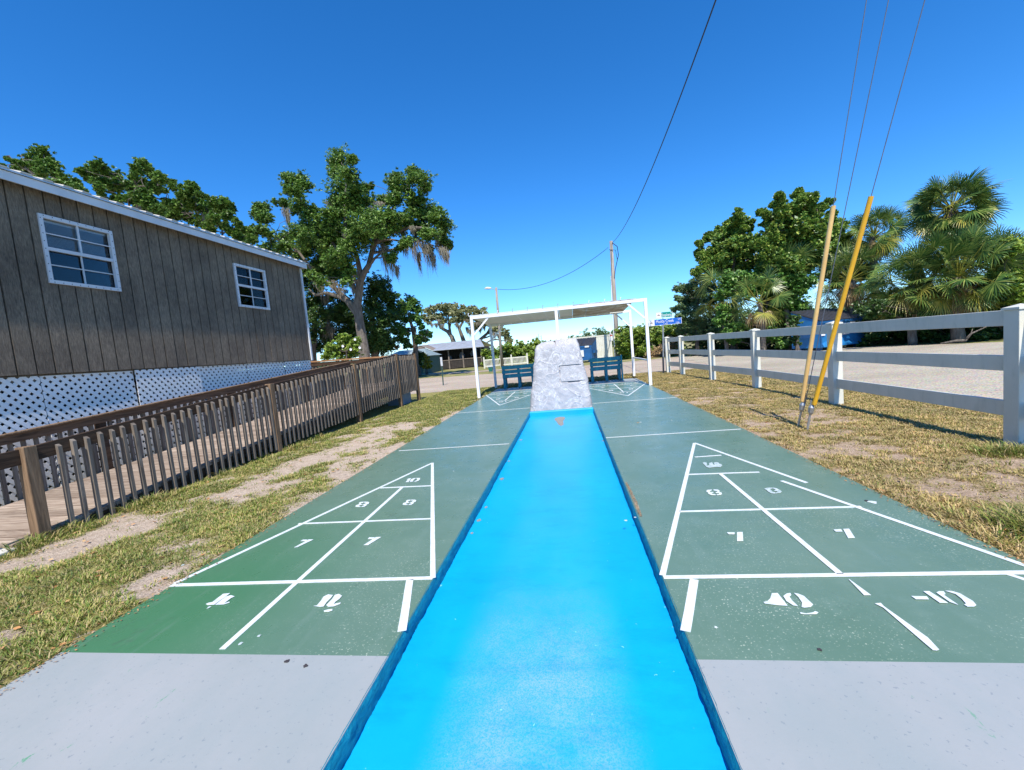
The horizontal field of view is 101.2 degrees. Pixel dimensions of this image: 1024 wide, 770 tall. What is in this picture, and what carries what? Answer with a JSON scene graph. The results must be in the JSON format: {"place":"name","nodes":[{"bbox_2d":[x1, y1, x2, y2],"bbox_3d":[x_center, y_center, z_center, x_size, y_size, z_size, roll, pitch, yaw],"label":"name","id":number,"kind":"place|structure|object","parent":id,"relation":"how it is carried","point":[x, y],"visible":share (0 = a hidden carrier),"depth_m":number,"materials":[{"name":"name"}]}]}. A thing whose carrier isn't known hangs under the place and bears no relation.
{"place":"outdoors","nodes":[
{"label":"outdoors","id":0,"kind":"place"},
{"bbox_2d":[0,548,14,555],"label":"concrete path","id":1,"kind":"structure","parent":0,"point":[4,551],"depth_m":3.64,"materials":[{"name":"white concrete"}]},
{"bbox_2d":[0,386,497,688],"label":"lawn","id":2,"kind":"structure","parent":0,"point":[96,537],"depth_m":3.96,"materials":[{"name":"green plant"}]},
{"bbox_2d":[0,164,312,506],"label":"house","id":3,"kind":"structure","parent":2,"relation":"on","point":[106,305],"depth_m":6.72,"materials":[{"name":"grey wood"}]},
{"bbox_2d":[37,213,121,291],"bbox_3d":[-6.245,-1.870,6.084,0.105,0.920,0.920,-5,5,8],"label":"window","id":4,"kind":"structure","parent":3,"relation":"in","point":[43,232],"depth_m":6.04,"materials":[{"name":"white glass"}]},
{"bbox_2d":[232,263,269,309],"bbox_3d":[-5.807,-2.160,9.357,0.105,0.910,0.930,-5,5,8],"label":"window","id":5,"kind":"structure","parent":3,"relation":"in","point":[250,282],"depth_m":9.35,"materials":[{"name":"white glass"}]},
{"bbox_2d":[1,432,333,552],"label":"weeds","id":6,"kind":"object","parent":2,"relation":"on","point":[144,500],"visible":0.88,"depth_m":4.56,"materials":[{"name":"green plant"}]},
{"bbox_2d":[0,354,420,547],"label":"wheelchair ramp","id":7,"kind":"structure","parent":2,"relation":"on","point":[38,507],"depth_m":5.82,"materials":[{"name":"brown wood"}]},
{"bbox_2d":[0,414,440,649],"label":"fallen leaves","id":8,"kind":"object","parent":2,"relation":"on","point":[17,627],"visible":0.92,"depth_m":3.38,"materials":[{"name":"brown plant"}]},
{"bbox_2d":[422,368,523,374],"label":"gravel track","id":9,"kind":"structure","parent":0,"point":[462,372],"depth_m":34.63,"materials":[{"name":"beige gravel"}]},
{"bbox_2d":[0,378,1023,769],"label":"court","id":10,"kind":"object","parent":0,"point":[830,620],"visible":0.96,"depth_m":2.08,"materials":[{"name":"green paint"}]},
{"bbox_2d":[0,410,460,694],"bbox_3d":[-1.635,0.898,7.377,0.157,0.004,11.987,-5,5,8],"label":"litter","id":11,"kind":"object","parent":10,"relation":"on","point":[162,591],"visible":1,"depth_m":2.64,"materials":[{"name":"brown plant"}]},
{"bbox_2d":[501,362,533,388],"bbox_3d":[0.270,-0.347,15.301,1.195,0.865,0.540,-5,5,8],"label":"bench","id":12,"kind":"object","parent":10,"relation":"on","point":[518,371],"visible":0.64,"depth_m":15.09,"materials":[{"name":"teal paint"}]},
{"bbox_2d":[321,407,741,769],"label":"gutter","id":13,"kind":"object","parent":10,"relation":"on","point":[545,632],"visible":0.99,"depth_m":2.01,"materials":[{"name":"blue paint"}]},
{"bbox_2d":[468,297,651,397],"bbox_3d":[1.567,-1.189,13.879,5.187,2.631,3.162,-5,5,8],"label":"shade shelter","id":14,"kind":"object","parent":10,"relation":"on","point":[588,309],"visible":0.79,"depth_m":13.25,"materials":[{"name":"white paint"}]},
{"bbox_2d":[530,338,592,410],"bbox_3d":[1.024,-0.243,9.264,1.369,1.492,0.651,-5,5,8],"label":"stone monument","id":15,"kind":"object","parent":10,"relation":"on","point":[560,379],"visible":1,"depth_m":9.03,"materials":[{"name":"white stone"}]},
{"bbox_2d":[589,355,623,381],"bbox_3d":[3.316,-0.590,14.872,1.105,0.865,0.540,-5,5,8],"label":"bench","id":16,"kind":"object","parent":10,"relation":"on","point":[606,368],"visible":0.95,"depth_m":14.65,"materials":[{"name":"teal paint"}]},
{"bbox_2d":[625,482,641,515],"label":"dirt","id":17,"kind":"structure","parent":10,"relation":"on","point":[633,497],"depth_m":3.53,"materials":[{"name":"beige soil"}]},
{"bbox_2d":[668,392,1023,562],"bbox_3d":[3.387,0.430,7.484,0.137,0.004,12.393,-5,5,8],"label":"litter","id":18,"kind":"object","parent":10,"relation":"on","point":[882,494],"visible":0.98,"depth_m":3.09,"materials":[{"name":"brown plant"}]},
{"bbox_2d":[0,0,1023,370],"label":"sky","id":19,"kind":"structure","parent":0,"point":[542,125],"materials":[{"name":"blue"}]},
{"bbox_2d":[349,333,1002,379],"bbox_3d":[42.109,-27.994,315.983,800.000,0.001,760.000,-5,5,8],"label":"ground","id":20,"kind":"structure","parent":0,"point":[586,362],"depth_m":30.89,"materials":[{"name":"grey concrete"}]},
{"bbox_2d":[0,143,88,192],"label":"oak tree","id":21,"kind":"object","parent":20,"relation":"on","point":[39,161],"visible":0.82,"depth_m":15.68,"materials":[{"name":"green plant"}]},
{"bbox_2d":[320,333,364,384],"bbox_3d":[-9.741,-1.342,24.608,3.097,3.505,2.100,-5,5,8],"label":"shrub","id":22,"kind":"object","parent":20,"relation":"on","point":[349,344],"visible":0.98,"depth_m":24.37,"materials":[{"name":"green plant"}]},
{"bbox_2d":[248,141,457,383],"bbox_3d":[-10.947,-8.289,28.035,15.219,17.059,7.001,-5,5,8],"label":"live oak","id":23,"kind":"object","parent":20,"relation":"on","point":[336,235],"visible":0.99,"depth_m":27.12,"materials":[{"name":"green plant"}]},
{"bbox_2d":[313,270,402,380],"bbox_3d":[-11.803,-4.151,31.855,8.190,8.347,5.764,-5,5,8],"label":"evergreen tree","id":24,"kind":"object","parent":20,"relation":"on","point":[381,340],"visible":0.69,"depth_m":30.96,"materials":[{"name":"green plant"}]},
{"bbox_2d":[391,344,400,377],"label":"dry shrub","id":25,"kind":"object","parent":20,"relation":"on","point":[396,347],"visible":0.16,"depth_m":35.43,"materials":[{"name":"plant"}]},
{"bbox_2d":[391,293,432,376],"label":"broad tree","id":26,"kind":"object","parent":20,"relation":"on","point":[410,303],"visible":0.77,"depth_m":33.68,"materials":[{"name":"green plant"}]},
{"bbox_2d":[387,349,441,374],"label":"cabin","id":27,"kind":"object","parent":20,"relation":"on","point":[435,359],"visible":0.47,"depth_m":41.09,"materials":[{"name":"green metal"}]},
{"bbox_2d":[412,350,425,375],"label":"tree","id":28,"kind":"object","parent":20,"relation":"on","point":[421,358],"visible":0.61,"depth_m":35.05,"materials":[{"name":"green plant"}]},
{"bbox_2d":[420,353,432,373],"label":"croton shrub","id":29,"kind":"object","parent":20,"relation":"on","point":[426,364],"visible":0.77,"depth_m":37.12,"materials":[{"name":"green plant"}]},
{"bbox_2d":[420,302,468,341],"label":"mossy oak","id":30,"kind":"object","parent":20,"relation":"on","point":[454,312],"visible":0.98,"depth_m":57.63,"materials":[{"name":"green plant"}]},
{"bbox_2d":[418,339,490,369],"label":"open shed","id":31,"kind":"structure","parent":20,"relation":"on","point":[446,350],"depth_m":46.99,"materials":[{"name":"wood"}]},
{"bbox_2d":[455,305,513,343],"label":"mossy oak","id":32,"kind":"object","parent":20,"relation":"on","point":[475,310],"visible":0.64,"depth_m":60.71,"materials":[{"name":"green plant"}]},
{"bbox_2d":[484,287,503,365],"bbox_3d":[-1.593,-5.220,38.226,1.175,7.400,0.257,-5,5,8],"label":"street lamp","id":33,"kind":"object","parent":20,"relation":"on","point":[499,334],"visible":0.92,"depth_m":38.13,"materials":[{"name":"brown metal"}]},
{"bbox_2d":[499,249,605,289],"bbox_3d":[3.086,-9.444,35.182,10.338,2.005,0.036,-2,5,31],"label":"overhead cable","id":34,"kind":"object","parent":33,"relation":"attached to","point":[553,280],"visible":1,"depth_m":35.04,"materials":[{"name":"black rubber"}]},
{"bbox_2d":[483,353,528,368],"bbox_3d":[-0.582,-2.212,38.675,4.150,1.070,0.120,-5,5,8],"label":"picket fence","id":35,"kind":"object","parent":20,"relation":"on","point":[505,361],"visible":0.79,"depth_m":38.63,"materials":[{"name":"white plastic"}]},
{"bbox_2d":[480,336,543,366],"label":"hedge","id":36,"kind":"object","parent":20,"relation":"on","point":[522,348],"visible":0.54,"depth_m":42.82,"materials":[{"name":"green plant"}]},
{"bbox_2d":[235,286,905,370],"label":"woods","id":37,"kind":"object","parent":20,"relation":"on","point":[600,332],"visible":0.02,"depth_m":124.64,"materials":[{"name":"green plant"}]},
{"bbox_2d":[555,333,612,357],"bbox_3d":[6.487,-3.382,37.817,5.090,2.250,0.197,-5,5,8],"label":"privacy fence","id":38,"kind":"object","parent":20,"relation":"on","point":[604,352],"visible":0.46,"depth_m":37.57,"materials":[{"name":"white plastic"}]},
{"bbox_2d":[577,337,597,361],"bbox_3d":[5.631,-2.729,32.829,1.871,1.910,1.670,-3,5,26],"label":"dumpster","id":39,"kind":"object","parent":20,"relation":"on","point":[588,348],"visible":0.55,"depth_m":32.11,"materials":[{"name":"blue metal"}]},
{"bbox_2d":[609,241,619,355],"bbox_3d":[8.100,-6.541,32.706,0.841,9.153,0.447,-5,5,8],"label":"utility pole","id":40,"kind":"object","parent":20,"relation":"on","point":[613,297],"visible":0.52,"depth_m":32.57,"materials":[{"name":"brown wood"}]},
{"bbox_2d":[612,0,715,242],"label":"overhead cable","id":41,"kind":"object","parent":40,"relation":"attached to","point":[678,101],"visible":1,"depth_m":11.71,"materials":[{"name":"black rubber"}]},
{"bbox_2d":[614,323,686,358],"bbox_3d":[10.270,-3.221,31.302,5.473,3.168,2.942,-5,5,8],"label":"hedge","id":42,"kind":"object","parent":20,"relation":"on","point":[622,342],"visible":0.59,"depth_m":30.68,"materials":[{"name":"green plant"}]},
{"bbox_2d":[645,336,677,357],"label":"dry shrub","id":43,"kind":"object","parent":20,"relation":"on","point":[659,352],"visible":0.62,"depth_m":29.62,"materials":[{"name":"brown plant"}]},
{"bbox_2d":[669,273,723,355],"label":"feathery tree","id":44,"kind":"object","parent":20,"relation":"on","point":[687,305],"visible":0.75,"depth_m":26.71,"materials":[{"name":"green plant"}]},
{"bbox_2d":[681,319,745,355],"bbox_3d":[13.198,-3.061,27.367,4.159,2.683,2.914,-3,5,23],"label":"scrub","id":45,"kind":"object","parent":20,"relation":"on","point":[719,345],"visible":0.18,"depth_m":27.17,"materials":[{"name":"green plant"}]},
{"bbox_2d":[729,318,784,349],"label":"scrub","id":46,"kind":"object","parent":20,"relation":"on","point":[743,346],"visible":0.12,"depth_m":25.20,"materials":[{"name":"green plant"}]},
{"bbox_2d":[784,314,803,350],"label":"shrub","id":47,"kind":"object","parent":20,"relation":"on","point":[793,321],"visible":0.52,"depth_m":20.14,"materials":[{"name":"green plant"}]},
{"bbox_2d":[817,239,878,345],"bbox_3d":[18.620,-5.106,23.371,3.157,6.043,2.365,-5,5,8],"label":"thicket","id":48,"kind":"object","parent":20,"relation":"on","point":[866,267],"visible":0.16,"depth_m":23.07,"materials":[{"name":"green plant"}]},
{"bbox_2d":[806,240,891,346],"bbox_3d":[17.704,-4.773,22.086,3.724,5.530,3.718,-2,6,37],"label":"fan palm","id":49,"kind":"object","parent":20,"relation":"on","point":[857,292],"visible":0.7,"depth_m":21.70,"materials":[{"name":"green plant"}]},
{"bbox_2d":[840,204,916,299],"bbox_3d":[19.128,-5.787,22.317,3.170,7.230,3.366,-5,5,8],"label":"fan palm","id":50,"kind":"object","parent":20,"relation":"on","point":[887,216],"visible":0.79,"depth_m":21.52,"materials":[{"name":"green plant"}]},
{"bbox_2d":[855,312,931,346],"bbox_3d":[19.429,-2.798,21.007,4.619,2.135,2.668,-5,5,8],"label":"scrub","id":51,"kind":"object","parent":20,"relation":"on","point":[886,337],"visible":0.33,"depth_m":20.95,"materials":[{"name":"green plant"}]},
{"bbox_2d":[861,240,972,344],"bbox_3d":[18.060,-4.096,18.947,3.660,4.617,4.074,-3,5,27],"label":"fan palm","id":52,"kind":"object","parent":20,"relation":"on","point":[909,300],"visible":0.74,"depth_m":18.70,"materials":[{"name":"green plant"}]},
{"bbox_2d":[849,291,1005,340],"bbox_3d":[18.881,-3.094,19.078,6.132,2.681,2.656,-5,5,8],"label":"thicket","id":53,"kind":"object","parent":20,"relation":"on","point":[870,311],"visible":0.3,"depth_m":18.85,"materials":[{"name":"green plant"}]},
{"bbox_2d":[917,311,992,342],"bbox_3d":[20.623,-2.741,19.603,4.552,2.026,2.410,-5,5,8],"label":"scrub","id":54,"kind":"object","parent":20,"relation":"on","point":[934,335],"visible":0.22,"depth_m":19.18,"materials":[{"name":"green plant"}]},
{"bbox_2d":[892,217,1023,342],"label":"fan palm","id":55,"kind":"object","parent":20,"relation":"on","point":[967,242],"visible":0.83,"depth_m":17.24,"materials":[{"name":"green plant"}]},
{"bbox_2d":[902,165,1013,262],"bbox_3d":[21.742,-6.383,20.661,4.052,8.204,3.838,-9,6,-40],"label":"fan palm","id":56,"kind":"object","parent":20,"relation":"on","point":[977,193],"visible":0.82,"depth_m":20.04,"materials":[{"name":"green plant"}]},
{"bbox_2d":[969,305,1007,340],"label":"scrub","id":57,"kind":"object","parent":20,"relation":"on","point":[994,332],"visible":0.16,"depth_m":17.88,"materials":[{"name":"green plant"}]},
{"bbox_2d":[955,225,1023,338],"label":"fan palm","id":58,"kind":"object","parent":20,"relation":"on","point":[1015,234],"visible":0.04,"depth_m":17.99,"materials":[{"name":"green plant"}]},
{"bbox_2d":[980,234,1023,305],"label":"green shrub","id":59,"kind":"object","parent":20,"relation":"on","point":[1016,297],"visible":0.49,"depth_m":16.34,"materials":[{"name":"green plant"}]},
{"bbox_2d":[381,342,991,393],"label":"gravel road","id":60,"kind":"structure","parent":0,"point":[428,385],"depth_m":20.97,"materials":[{"name":"beige gravel"}]},
{"bbox_2d":[72,155,178,215],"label":"oak tree","id":61,"kind":"object","parent":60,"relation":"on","point":[99,175],"visible":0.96,"depth_m":18.00,"materials":[{"name":"green plant"}]},
{"bbox_2d":[162,180,258,244],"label":"oak tree","id":62,"kind":"object","parent":60,"relation":"on","point":[212,210],"visible":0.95,"depth_m":22.28,"materials":[{"name":"green plant"}]},
{"bbox_2d":[302,274,336,368],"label":"oak tree","id":63,"kind":"object","parent":60,"relation":"on","point":[324,330],"visible":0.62,"depth_m":30.09,"materials":[{"name":"green plant"}]},
{"bbox_2d":[440,357,443,384],"bbox_3d":[-3.431,-0.673,20.746,0.115,1.411,0.055,-5,5,8],"label":"road marker","id":64,"kind":"object","parent":60,"relation":"on","point":[442,369],"visible":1,"depth_m":20.73,"materials":[{"name":"white plastic"}]},
{"bbox_2d":[636,369,1023,563],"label":"lawn","id":65,"kind":"structure","parent":0,"point":[946,489],"depth_m":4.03,"materials":[{"name":"green plant"}]},
{"bbox_2d":[649,311,681,372],"bbox_3d":[5.758,-1.556,15.696,1.170,2.311,0.078,-5,5,8],"label":"street sign","id":66,"kind":"object","parent":65,"relation":"on","point":[662,321],"visible":1,"depth_m":15.61,"materials":[{"name":"metal"}]},
{"bbox_2d":[797,394,805,426],"bbox_3d":[3.825,0.366,5.568,0.063,0.531,0.147,-6,5,-15],"label":"guy anchor","id":67,"kind":"object","parent":65,"relation":"on","point":[801,407],"visible":0.85,"depth_m":5.54,"materials":[{"name":"metal"}]},
{"bbox_2d":[800,0,866,401],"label":"guy wire","id":68,"kind":"object","parent":67,"relation":"attached to","point":[819,293],"visible":1,"depth_m":5.13,"materials":[{"name":"metal"}]},
{"bbox_2d":[805,0,888,403],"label":"guy wire","id":69,"kind":"object","parent":67,"relation":"attached to","point":[848,193],"visible":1,"depth_m":4.78,"materials":[{"name":"metal"}]},
{"bbox_2d":[806,400,813,430],"bbox_3d":[3.778,0.388,5.332,0.063,0.534,0.130,-6,5,-15],"label":"guy anchor","id":70,"kind":"object","parent":65,"relation":"on","point":[810,410],"visible":0.87,"depth_m":5.31,"materials":[{"name":"metal"}]},
{"bbox_2d":[812,0,924,406],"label":"guy wire","id":71,"kind":"object","parent":70,"relation":"attached to","point":[845,290],"visible":1,"depth_m":4.75,"materials":[{"name":"metal"}]},
{"bbox_2d":[664,303,1023,445],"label":"rail fence","id":72,"kind":"object","parent":65,"relation":"on","point":[1009,363],"visible":0.89,"depth_m":5.35,"materials":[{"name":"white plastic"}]},
{"bbox_2d":[750,403,1008,544],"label":"fallen leaves","id":73,"kind":"object","parent":65,"relation":"on","point":[916,467],"visible":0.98,"depth_m":3.69,"materials":[{"name":"brown plant"}]},
{"bbox_2d":[931,438,1023,466],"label":"weeds","id":74,"kind":"object","parent":65,"relation":"on","point":[993,450],"visible":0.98,"depth_m":3.85,"materials":[{"name":"green plant"}]},
{"bbox_2d":[936,491,1023,547],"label":"weeds","id":75,"kind":"object","parent":65,"relation":"on","point":[1014,517],"visible":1,"depth_m":2.58,"materials":[{"name":"green plant"}]},
{"bbox_2d":[678,342,1002,398],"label":"gravel lot","id":76,"kind":"structure","parent":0,"point":[980,383],"depth_m":10.93,"materials":[{"name":"beige gravel"}]},
{"bbox_2d":[689,207,757,349],"bbox_3d":[13.086,-6.059,25.427,3.738,8.623,4.571,-2,6,37],"label":"broadleaf tree","id":77,"kind":"object","parent":76,"relation":"on","point":[729,248],"visible":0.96,"depth_m":24.56,"materials":[{"name":"green plant"}]},
{"bbox_2d":[691,267,755,349],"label":"fan palm","id":78,"kind":"object","parent":76,"relation":"on","point":[706,305],"visible":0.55,"depth_m":24.37,"materials":[{"name":"green plant"}]},
{"bbox_2d":[727,265,796,349],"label":"fan palm","id":79,"kind":"object","parent":76,"relation":"on","point":[761,316],"visible":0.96,"depth_m":22.21,"materials":[{"name":"green plant"}]},
{"bbox_2d":[711,265,819,348],"bbox_3d":[13.942,-4.205,23.289,5.900,5.112,2.768,-5,5,8],"label":"thicket","id":80,"kind":"object","parent":76,"relation":"on","point":[802,283],"visible":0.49,"depth_m":22.97,"materials":[{"name":"green plant"}]},
{"bbox_2d":[754,240,820,349],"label":"fan palm","id":81,"kind":"object","parent":76,"relation":"on","point":[796,251],"visible":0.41,"depth_m":22.20,"materials":[{"name":"green plant"}]},
{"bbox_2d":[745,186,854,349],"bbox_3d":[16.303,-6.499,23.458,6.510,9.244,4.512,-5,5,8],"label":"broadleaf tree","id":82,"kind":"object","parent":76,"relation":"on","point":[798,218],"visible":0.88,"depth_m":22.45,"materials":[{"name":"green plant"}]},
{"bbox_2d":[790,308,865,350],"bbox_3d":[16.336,-2.918,21.709,3.416,2.130,1.620,-7,5,-17],"label":"dumpster","id":83,"kind":"object","parent":76,"relation":"on","point":[830,316],"visible":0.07,"depth_m":21.21,"materials":[{"name":"blue metal"}]},
{"bbox_2d":[940,327,985,343],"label":"fallen branch","id":84,"kind":"object","parent":76,"relation":"on","point":[965,339],"visible":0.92,"depth_m":17.09,"materials":[{"name":"grey wood"}]},
{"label":"lawn","id":85,"kind":"structure","parent":0,"visible":0},
{"bbox_2d":[494,372,643,388],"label":"grass","id":86,"kind":"structure","parent":85,"relation":"on","point":[610,377],"depth_m":15.70,"materials":[{"name":"green plant"}]}
]}

